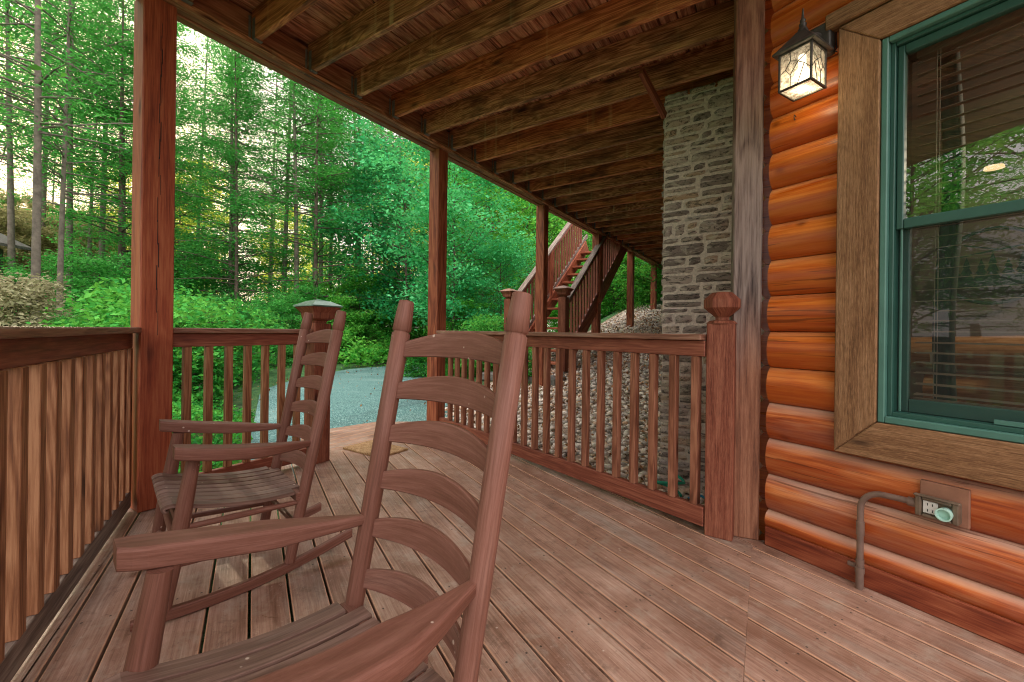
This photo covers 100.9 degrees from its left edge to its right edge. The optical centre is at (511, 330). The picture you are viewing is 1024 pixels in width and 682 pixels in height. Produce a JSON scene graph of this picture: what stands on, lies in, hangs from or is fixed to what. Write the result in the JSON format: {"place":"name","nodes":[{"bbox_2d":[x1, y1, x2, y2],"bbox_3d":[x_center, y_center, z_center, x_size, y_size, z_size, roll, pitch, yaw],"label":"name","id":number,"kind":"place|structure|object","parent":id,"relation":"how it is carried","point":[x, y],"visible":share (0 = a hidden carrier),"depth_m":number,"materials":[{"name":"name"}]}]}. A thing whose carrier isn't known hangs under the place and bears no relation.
{"place":"outdoors","nodes":[
{"label":"outdoors","id":0,"kind":"place"},
{"bbox_2d":[0,0,575,330],"label":"sky","id":1,"kind":"structure","parent":0,"point":[191,37],"materials":[{"name":"white"}]},
{"bbox_2d":[172,299,662,652],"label":"ground","id":2,"kind":"structure","parent":0,"point":[238,401],"depth_m":6.76,"materials":[{"name":"green plant"}]},
{"bbox_2d":[0,233,30,318],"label":"neighbour cabin","id":3,"kind":"object","parent":2,"relation":"on","point":[3,241],"visible":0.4,"depth_m":12.38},
{"bbox_2d":[0,128,32,207],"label":"pine tree","id":4,"kind":"object","parent":2,"relation":"on","point":[16,190],"visible":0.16,"depth_m":23.76,"materials":[{"name":"green plant"}]},
{"bbox_2d":[0,198,49,316],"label":"young tree","id":5,"kind":"object","parent":2,"relation":"on","point":[23,212],"visible":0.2,"depth_m":14.17,"materials":[{"name":"green plant"}]},
{"bbox_2d":[0,5,66,76],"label":"broadleaf tree","id":6,"kind":"object","parent":2,"relation":"on","point":[35,66],"visible":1,"depth_m":5.92,"materials":[{"name":"green plant"}]},
{"bbox_2d":[0,188,75,226],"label":"young tree","id":7,"kind":"object","parent":2,"relation":"on","point":[2,195],"visible":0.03,"depth_m":20.59,"materials":[{"name":"green plant"}]},
{"bbox_2d":[0,270,83,326],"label":"shrub","id":8,"kind":"object","parent":2,"relation":"on","point":[11,304],"visible":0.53,"depth_m":8.19,"materials":[{"name":"beige plant"}]},
{"bbox_2d":[0,255,84,326],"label":"young pine","id":9,"kind":"object","parent":2,"relation":"on","point":[14,270],"visible":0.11,"depth_m":11.73,"materials":[{"name":"green plant"}]},
{"bbox_2d":[2,220,83,310],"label":"young tree","id":10,"kind":"object","parent":2,"relation":"on","point":[44,239],"visible":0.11,"depth_m":14.84,"materials":[{"name":"green plant"}]},
{"bbox_2d":[2,118,83,212],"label":"pine tree","id":11,"kind":"object","parent":2,"relation":"on","point":[52,197],"visible":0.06,"depth_m":21.73,"materials":[{"name":"green plant"}]},
{"bbox_2d":[0,0,88,184],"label":"pine tree","id":12,"kind":"object","parent":2,"relation":"on","point":[12,53],"visible":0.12,"depth_m":16.35,"materials":[{"name":"green plant"}]},
{"bbox_2d":[3,252,103,311],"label":"young pine","id":13,"kind":"object","parent":2,"relation":"on","point":[56,271],"visible":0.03,"depth_m":13.71,"materials":[{"name":"green plant"}]},
{"bbox_2d":[0,0,130,251],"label":"pine tree","id":14,"kind":"object","parent":2,"relation":"on","point":[44,194],"visible":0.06,"depth_m":16.21,"materials":[{"name":"green plant"}]},
{"bbox_2d":[17,205,114,318],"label":"young tree","id":15,"kind":"object","parent":2,"relation":"on","point":[53,222],"visible":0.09,"depth_m":16.76,"materials":[{"name":"green plant"}]},
{"bbox_2d":[0,0,132,316],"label":"pine tree","id":16,"kind":"object","parent":2,"relation":"on","point":[64,192],"visible":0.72,"depth_m":10.46,"materials":[{"name":"green plant"}]},
{"bbox_2d":[12,1,132,267],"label":"pine tree","id":17,"kind":"object","parent":2,"relation":"on","point":[89,233],"visible":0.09,"depth_m":14.95,"materials":[{"name":"green plant"}]},
{"bbox_2d":[16,235,130,326],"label":"young pine","id":18,"kind":"object","parent":2,"relation":"on","point":[91,265],"visible":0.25,"depth_m":11.13,"materials":[{"name":"green plant"}]},
{"bbox_2d":[41,308,108,326],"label":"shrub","id":19,"kind":"object","parent":2,"relation":"on","point":[57,319],"visible":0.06,"depth_m":8.28,"materials":[{"name":"green plant"}]},
{"bbox_2d":[0,0,181,322],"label":"pine tree","id":20,"kind":"object","parent":2,"relation":"on","point":[10,228],"visible":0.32,"depth_m":11.92,"materials":[{"name":"green plant"}]},
{"bbox_2d":[53,215,131,288],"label":"young tree","id":21,"kind":"object","parent":2,"relation":"on","point":[97,246],"visible":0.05,"depth_m":18.10,"materials":[{"name":"green plant"}]},
{"bbox_2d":[0,0,199,325],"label":"pine tree","id":22,"kind":"object","parent":2,"relation":"on","point":[36,204],"visible":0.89,"depth_m":9.47,"materials":[{"name":"green plant"}]},
{"bbox_2d":[8,0,219,316],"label":"pine tree","id":23,"kind":"object","parent":2,"relation":"on","point":[86,218],"visible":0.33,"depth_m":12.09,"materials":[{"name":"green plant"}]},
{"bbox_2d":[0,0,230,313],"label":"pine tree","id":24,"kind":"object","parent":2,"relation":"on","point":[70,226],"visible":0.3,"depth_m":12.46,"materials":[{"name":"green plant"}]},
{"bbox_2d":[41,31,190,313],"bbox_3d":[-11.718,-3.814,13.073,4.554,9.975,4.478,1,0,31],"label":"pine tree","id":25,"kind":"object","parent":2,"relation":"on","point":[125,239],"visible":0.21,"depth_m":12.62,"materials":[{"name":"green plant"}]},
{"bbox_2d":[26,268,212,326],"bbox_3d":[-6.450,0.351,6.892,3.000,2.708,2.852,1,0,-4],"label":"shrub","id":26,"kind":"object","parent":2,"relation":"on","point":[113,291],"visible":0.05,"depth_m":6.59,"materials":[{"name":"green plant"}]},
{"bbox_2d":[0,0,238,280],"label":"pine tree","id":27,"kind":"object","parent":2,"relation":"on","point":[101,243],"visible":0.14,"depth_m":14.96,"materials":[{"name":"green plant"}]},
{"bbox_2d":[41,14,218,281],"bbox_3d":[-14.110,-5.972,17.095,6.074,14.255,6.402,1,0,22],"label":"pine tree","id":28,"kind":"object","parent":2,"relation":"on","point":[175,174],"visible":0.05,"depth_m":16.79,"materials":[{"name":"green plant"}]},
{"bbox_2d":[72,287,239,400],"bbox_3d":[-5.419,0.471,6.356,2.567,2.375,2.700,1,0,-32],"label":"shrub","id":29,"kind":"object","parent":2,"relation":"on","point":[116,313],"visible":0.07,"depth_m":5.93,"materials":[{"name":"green plant"}]},
{"bbox_2d":[79,21,243,294],"bbox_3d":[-11.588,-4.744,14.807,4.837,11.977,4.919,1,0,-29],"label":"pine tree","id":30,"kind":"object","parent":2,"relation":"on","point":[196,54],"visible":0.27,"depth_m":14.81,"materials":[{"name":"green plant"}]},
{"bbox_2d":[80,281,260,379],"bbox_3d":[-6.463,0.368,8.108,3.000,2.670,2.852,1,0,-36],"label":"shrub","id":31,"kind":"object","parent":2,"relation":"on","point":[201,293],"depth_m":8.16,"materials":[{"name":"green plant"}]},
{"bbox_2d":[108,135,239,288],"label":"broadleaf tree","id":32,"kind":"object","parent":2,"relation":"on","point":[225,218],"visible":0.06,"depth_m":21.44,"materials":[{"name":"green plant"}]},
{"bbox_2d":[121,300,265,408],"bbox_3d":[-4.627,0.552,5.989,2.139,2.170,2.250,1,0,-13],"label":"shrub","id":33,"kind":"object","parent":2,"relation":"on","point":[197,353],"visible":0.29,"depth_m":5.87,"materials":[{"name":"green plant"}]},
{"bbox_2d":[175,31,239,269],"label":"pine tree","id":34,"kind":"object","parent":2,"relation":"on","point":[210,42],"visible":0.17,"depth_m":17.92,"materials":[{"name":"green plant"}]},
{"bbox_2d":[174,245,242,299],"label":"young pine","id":35,"kind":"object","parent":2,"relation":"on","point":[185,283],"visible":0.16,"depth_m":12.80,"materials":[{"name":"green plant"}]},
{"bbox_2d":[172,389,256,472],"bbox_3d":[-3.469,1.042,2.546,2.352,0.625,6.158,1,0,0],"label":"ground cover","id":36,"kind":"object","parent":2,"relation":"on","point":[196,411],"visible":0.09,"depth_m":4.65,"materials":[{"name":"green plant"}]},
{"bbox_2d":[174,229,273,306],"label":"young pine","id":37,"kind":"object","parent":2,"relation":"on","point":[189,245],"visible":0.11,"depth_m":14.07,"materials":[{"name":"green plant"}]},
{"bbox_2d":[176,39,283,235],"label":"pine tree","id":38,"kind":"object","parent":2,"relation":"on","point":[189,177],"visible":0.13,"depth_m":16.85,"materials":[{"name":"green plant"}]},
{"bbox_2d":[174,289,289,393],"bbox_3d":[-5.397,0.468,7.435,2.567,2.471,2.700,1,0,16],"label":"shrub","id":39,"kind":"object","parent":2,"relation":"on","point":[247,316],"visible":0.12,"depth_m":7.52,"materials":[{"name":"green plant"}]},
{"bbox_2d":[175,37,300,277],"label":"pine tree","id":40,"kind":"object","parent":2,"relation":"on","point":[207,166],"visible":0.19,"depth_m":16.19,"materials":[{"name":"green plant"}]},
{"bbox_2d":[174,26,312,303],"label":"pine tree","id":41,"kind":"object","parent":2,"relation":"on","point":[200,201],"visible":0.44,"depth_m":13.56,"materials":[{"name":"green plant"}]},
{"bbox_2d":[174,43,314,328],"bbox_3d":[-8.312,-3.960,13.029,4.310,10.404,4.383,1,0,-5],"label":"pine tree","id":42,"kind":"object","parent":2,"relation":"on","point":[234,80],"visible":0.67,"depth_m":12.97,"materials":[{"name":"green plant"}]},
{"bbox_2d":[208,299,287,379],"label":"shrub","id":43,"kind":"object","parent":2,"relation":"on","point":[267,327],"visible":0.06,"depth_m":8.81,"materials":[{"name":"green plant"}]},
{"bbox_2d":[229,301,281,374],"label":"young pine","id":44,"kind":"object","parent":2,"relation":"on","point":[270,357],"visible":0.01,"depth_m":9.59,"materials":[{"name":"green plant"}]},
{"bbox_2d":[214,75,311,297],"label":"pine tree","id":45,"kind":"object","parent":2,"relation":"on","point":[274,141],"visible":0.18,"depth_m":20.93,"materials":[{"name":"green plant"}]},
{"bbox_2d":[213,242,313,356],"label":"young pine","id":46,"kind":"object","parent":2,"relation":"on","point":[301,263],"visible":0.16,"depth_m":15.42,"materials":[{"name":"green plant"}]},
{"bbox_2d":[242,118,292,272],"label":"pine tree","id":47,"kind":"object","parent":2,"relation":"on","point":[274,191],"visible":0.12,"depth_m":22.72,"materials":[{"name":"green plant"}]},
{"bbox_2d":[245,292,303,368],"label":"young pine","id":48,"kind":"object","parent":2,"relation":"on","point":[273,309],"visible":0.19,"depth_m":11.37,"materials":[{"name":"green plant"}]},
{"bbox_2d":[175,40,382,357],"bbox_3d":[-8.574,-6.263,16.002,6.943,15.075,8.055,1,0,-36],"label":"pine tree","id":49,"kind":"object","parent":2,"relation":"on","point":[288,154],"visible":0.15,"depth_m":14.86,"materials":[{"name":"green plant"}]},
{"bbox_2d":[238,186,323,314],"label":"broadleaf tree","id":50,"kind":"object","parent":2,"relation":"on","point":[289,227],"visible":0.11,"depth_m":28.80,"materials":[{"name":"green plant"}]},
{"bbox_2d":[215,57,361,323],"bbox_3d":[-7.076,-6.158,14.006,4.193,14.894,4.834,1,0,-25],"label":"pine tree","id":51,"kind":"object","parent":2,"relation":"on","point":[296,249],"visible":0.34,"depth_m":13.88,"materials":[{"name":"green plant"}]},
{"bbox_2d":[263,283,326,363],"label":"young pine","id":52,"kind":"object","parent":2,"relation":"on","point":[298,299],"visible":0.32,"depth_m":12.11,"materials":[{"name":"green plant"}]},
{"bbox_2d":[217,68,398,337],"bbox_3d":[-6.449,-4.629,13.404,5.221,11.869,5.134,1,0,37],"label":"pine tree","id":53,"kind":"object","parent":2,"relation":"on","point":[315,168],"visible":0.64,"depth_m":13.18,"materials":[{"name":"green plant"}]},
{"bbox_2d":[272,93,348,274],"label":"pine tree","id":54,"kind":"object","parent":2,"relation":"on","point":[308,207],"visible":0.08,"depth_m":20.89,"materials":[{"name":"green plant"}]},
{"bbox_2d":[269,278,354,358],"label":"shrub","id":55,"kind":"object","parent":2,"relation":"on","point":[323,291],"visible":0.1,"depth_m":14.09,"materials":[{"name":"green plant"}]},
{"bbox_2d":[245,77,383,281],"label":"pine tree","id":56,"kind":"object","parent":2,"relation":"on","point":[321,203],"visible":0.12,"depth_m":15.17,"materials":[{"name":"green plant"}]},
{"bbox_2d":[253,86,386,298],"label":"pine tree","id":57,"kind":"object","parent":2,"relation":"on","point":[308,252],"visible":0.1,"depth_m":17.57,"materials":[{"name":"green plant"}]},
{"bbox_2d":[244,78,410,271],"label":"pine tree","id":58,"kind":"object","parent":2,"relation":"on","point":[350,111],"visible":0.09,"depth_m":16.42,"materials":[{"name":"green plant"}]},
{"bbox_2d":[294,292,385,363],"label":"shrub","id":59,"kind":"object","parent":2,"relation":"on","point":[339,300],"visible":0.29,"depth_m":12.86,"materials":[{"name":"green plant"}]},
{"bbox_2d":[285,144,424,323],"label":"broadleaf tree","id":60,"kind":"object","parent":2,"relation":"on","point":[341,238],"visible":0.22,"depth_m":15.16,"materials":[{"name":"green plant"}]},
{"bbox_2d":[319,265,417,361],"bbox_3d":[-5.126,-0.347,14.509,4.507,3.586,4.261,1,0,-15],"label":"shrub","id":61,"kind":"object","parent":2,"relation":"on","point":[358,321],"visible":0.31,"depth_m":14.10,"materials":[{"name":"green plant"}]},
{"bbox_2d":[331,274,427,360],"bbox_3d":[-4.569,-0.355,15.527,4.446,3.608,4.703,1,0,-18],"label":"shrub","id":62,"kind":"object","parent":2,"relation":"on","point":[419,327],"visible":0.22,"depth_m":14.79,"materials":[{"name":"green plant"}]},
{"bbox_2d":[338,335,426,368],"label":"undergrowth","id":63,"kind":"object","parent":2,"relation":"on","point":[369,355],"visible":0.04,"depth_m":11.91,"materials":[{"name":"green plant"}]},
{"bbox_2d":[300,113,475,272],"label":"pine tree","id":64,"kind":"object","parent":2,"relation":"on","point":[377,128],"visible":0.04,"depth_m":15.27,"materials":[{"name":"green plant"}]},
{"bbox_2d":[308,113,483,362],"bbox_3d":[-3.436,-2.774,13.541,5.530,8.190,5.494,1,0,39],"label":"broadleaf tree","id":65,"kind":"object","parent":2,"relation":"on","point":[390,276],"visible":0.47,"depth_m":13.07,"materials":[{"name":"green plant"}]},
{"bbox_2d":[346,142,459,278],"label":"broadleaf tree","id":66,"kind":"object","parent":2,"relation":"on","point":[404,214],"visible":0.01,"depth_m":24.02,"materials":[{"name":"green plant"}]},
{"bbox_2d":[403,357,426,377],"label":"shrub","id":67,"kind":"object","parent":2,"relation":"on","point":[420,363],"visible":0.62,"depth_m":9.18,"materials":[{"name":"green plant"}]},
{"bbox_2d":[348,133,535,330],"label":"broadleaf tree","id":68,"kind":"object","parent":2,"relation":"on","point":[462,205],"visible":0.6,"depth_m":9.34,"materials":[{"name":"green plant"}]},
{"bbox_2d":[424,358,474,378],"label":"shrub","id":69,"kind":"object","parent":2,"relation":"on","point":[446,367],"visible":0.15,"depth_m":6.49,"materials":[{"name":"green plant"}]},
{"bbox_2d":[418,296,501,335],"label":"shrub","id":70,"kind":"object","parent":2,"relation":"on","point":[473,305],"visible":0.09,"depth_m":9.88,"materials":[{"name":"green plant"}]},
{"bbox_2d":[403,164,528,313],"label":"broadleaf tree","id":71,"kind":"object","parent":2,"relation":"on","point":[472,234],"visible":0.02,"depth_m":16.52,"materials":[{"name":"green plant"}]},
{"bbox_2d":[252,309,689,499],"bbox_3d":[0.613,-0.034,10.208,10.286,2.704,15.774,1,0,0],"label":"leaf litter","id":72,"kind":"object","parent":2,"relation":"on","point":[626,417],"visible":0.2,"depth_m":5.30,"materials":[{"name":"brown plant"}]},
{"bbox_2d":[446,308,506,378],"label":"shrub","id":73,"kind":"object","parent":2,"relation":"on","point":[484,324],"visible":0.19,"depth_m":6.74,"materials":[{"name":"green plant"}]},
{"bbox_2d":[397,149,561,322],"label":"broadleaf tree","id":74,"kind":"object","parent":2,"relation":"on","point":[524,204],"visible":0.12,"depth_m":12.10,"materials":[{"name":"green plant"}]},
{"bbox_2d":[448,221,560,330],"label":"broadleaf tree","id":75,"kind":"object","parent":2,"relation":"on","point":[492,281],"visible":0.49,"depth_m":10.09,"materials":[{"name":"green plant"}]},
{"bbox_2d":[499,288,516,329],"bbox_3d":[-0.049,-0.047,6.687,0.228,1.252,0.228,1,0,33],"label":"newel post","id":76,"kind":"object","parent":2,"relation":"on","point":[507,293],"visible":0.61,"depth_m":6.63,"materials":[{"name":"brown wood"}]},
{"bbox_2d":[468,175,591,318],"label":"broadleaf tree","id":77,"kind":"object","parent":2,"relation":"on","point":[549,226],"visible":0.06,"depth_m":14.55,"materials":[{"name":"green plant"}]},
{"bbox_2d":[483,184,591,314],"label":"broadleaf tree","id":78,"kind":"object","parent":2,"relation":"on","point":[587,241],"visible":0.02,"depth_m":17.09,"materials":[{"name":"green plant"}]},
{"bbox_2d":[531,203,591,321],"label":"broadleaf tree","id":79,"kind":"object","parent":2,"relation":"on","point":[554,234],"visible":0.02,"depth_m":18.26,"materials":[{"name":"green plant"}]},
{"bbox_2d":[517,222,626,364],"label":"staircase","id":80,"kind":"structure","parent":2,"relation":"on","point":[600,267],"depth_m":7.52,"materials":[{"name":"brown wood"}]},
{"bbox_2d":[445,304,704,504],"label":"pebbles","id":81,"kind":"object","parent":2,"relation":"on","point":[625,410],"visible":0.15,"depth_m":4.77,"materials":[{"name":"grey gravel"}]},
{"bbox_2d":[553,285,573,371],"bbox_3d":[0.748,-0.037,6.170,0.228,1.252,0.228,1,0,33],"label":"newel post","id":82,"kind":"object","parent":81,"relation":"on","point":[563,292],"visible":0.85,"depth_m":6.12,"materials":[{"name":"brown wood"}]},
{"bbox_2d":[572,252,661,316],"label":"shrub","id":83,"kind":"object","parent":2,"relation":"on","point":[618,276],"visible":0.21,"depth_m":11.18,"materials":[{"name":"green plant"}]},
{"bbox_2d":[573,256,662,304],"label":"shrub","id":84,"kind":"object","parent":2,"relation":"on","point":[645,275],"visible":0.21,"depth_m":11.22,"materials":[{"name":"green plant"}]},
{"bbox_2d":[658,0,1023,653],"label":"log house","id":85,"kind":"structure","parent":2,"relation":"on","point":[809,236],"depth_m":1.70,"materials":[{"name":"brown wood"}]},
{"bbox_2d":[772,8,834,101],"bbox_3d":[1.164,-1.100,1.673,0.217,0.322,0.153,1,0,-32],"label":"wall lantern","id":86,"kind":"object","parent":85,"relation":"attached to","point":[800,48],"depth_m":1.65,"materials":[{"name":"glass"}]},
{"bbox_2d":[847,491,914,589],"bbox_3d":[1.323,0.763,1.520,0.033,0.387,0.199,1,0,-31],"label":"conduit","id":87,"kind":"object","parent":85,"relation":"attached to","point":[858,564],"visible":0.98,"depth_m":1.56,"materials":[{"name":"metal"}]},
{"bbox_2d":[825,0,1023,490],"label":"window","id":88,"kind":"structure","parent":85,"relation":"in","point":[880,41],"depth_m":1.52,"materials":[{"name":"brown wood"}]},
{"bbox_2d":[913,479,970,529],"bbox_3d":[1.400,0.568,1.382,0.070,0.125,0.126,1,0,-32],"label":"power outlet","id":89,"kind":"object","parent":85,"relation":"attached to","point":[945,503],"visible":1,"depth_m":1.37,"materials":[{"name":"metal"}]},
{"bbox_2d":[932,46,965,400],"bbox_3d":[1.677,-0.400,1.622,0.073,1.480,0.080,1,0,-32],"label":"curtain","id":90,"kind":"object","parent":85,"relation":"hanging from","point":[945,272],"visible":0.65,"depth_m":1.60,"materials":[{"name":"fabric"}]},
{"bbox_2d":[911,335,1023,407],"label":"log headboard","id":91,"kind":"object","parent":85,"relation":"in","point":[1018,385],"visible":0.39,"depth_m":2.76,"materials":[{"name":"brown wood"}]},
{"bbox_2d":[957,226,1023,304],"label":"wall art","id":92,"kind":"object","parent":85,"relation":"attached to","point":[993,280],"depth_m":3.26,"materials":[{"name":"metal"}]},
{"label":"deck framing","id":93,"kind":"structure","parent":2,"relation":"on","visible":0},
{"bbox_2d":[300,421,412,452],"bbox_3d":[-1.382,0.941,3.816,0.766,0.029,1.422,1,0,33],"label":"landing","id":94,"kind":"object","parent":93,"relation":"on","point":[341,437],"visible":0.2,"depth_m":3.75,"materials":[{"name":"brown wood"}]},
{"bbox_2d":[11,442,1023,681],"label":"deck","id":95,"kind":"structure","parent":93,"relation":"on","point":[666,598],"depth_m":1.46,"materials":[{"name":"brown wood"}]},
{"bbox_2d":[0,326,141,681],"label":"railing","id":96,"kind":"object","parent":95,"relation":"on","point":[65,442],"visible":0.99,"depth_m":1.31,"materials":[{"name":"brown wood"}]},
{"bbox_2d":[130,310,351,631],"bbox_3d":[-1.050,0.418,1.677,0.695,1.014,0.574,1,0,-44],"label":"rocking chair","id":97,"kind":"object","parent":95,"relation":"on","point":[179,496],"visible":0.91,"depth_m":1.65,"materials":[{"name":"paint"}]},
{"bbox_2d":[173,328,312,473],"bbox_3d":[-1.639,0.438,2.607,0.120,0.905,0.790,1,0,33],"label":"railing","id":98,"kind":"object","parent":95,"relation":"on","point":[188,339],"visible":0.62,"depth_m":2.52,"materials":[{"name":"brown wood"}]},
{"bbox_2d":[103,291,531,681],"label":"rocking chair","id":99,"kind":"object","parent":95,"relation":"on","point":[350,639],"visible":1,"depth_m":0.80,"materials":[{"name":"paint"}]},
{"bbox_2d":[293,299,342,463],"bbox_3d":[-1.377,0.350,2.994,0.238,1.147,0.238,1,0,33],"label":"newel post","id":100,"kind":"object","parent":95,"relation":"on","point":[323,312],"visible":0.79,"depth_m":2.95,"materials":[{"name":"brown wood"}]},
{"bbox_2d":[343,440,407,455],"bbox_3d":[-1.066,0.919,3.300,0.435,0.016,0.275,1,0,33],"label":"doormat","id":101,"kind":"object","parent":95,"relation":"on","point":[365,448],"visible":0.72,"depth_m":3.28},
{"bbox_2d":[130,0,733,512],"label":"frame","id":102,"kind":"structure","parent":95,"relation":"on","point":[546,108],"depth_m":2.82,"materials":[{"name":"brown wood"}]},
{"bbox_2d":[436,330,706,526],"bbox_3d":[0.119,0.457,2.980,0.120,0.900,2.541,1,0,-38],"label":"railing","id":103,"kind":"object","parent":102,"relation":"attached to","point":[673,347],"visible":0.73,"depth_m":2.40,"materials":[{"name":"brown wood"}]},
{"bbox_2d":[704,292,740,540],"bbox_3d":[0.981,0.385,1.985,0.153,1.134,0.153,1,0,33],"label":"newel post","id":104,"kind":"object","parent":95,"relation":"on","point":[721,307],"visible":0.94,"depth_m":1.93,"materials":[{"name":"brown wood"}]},
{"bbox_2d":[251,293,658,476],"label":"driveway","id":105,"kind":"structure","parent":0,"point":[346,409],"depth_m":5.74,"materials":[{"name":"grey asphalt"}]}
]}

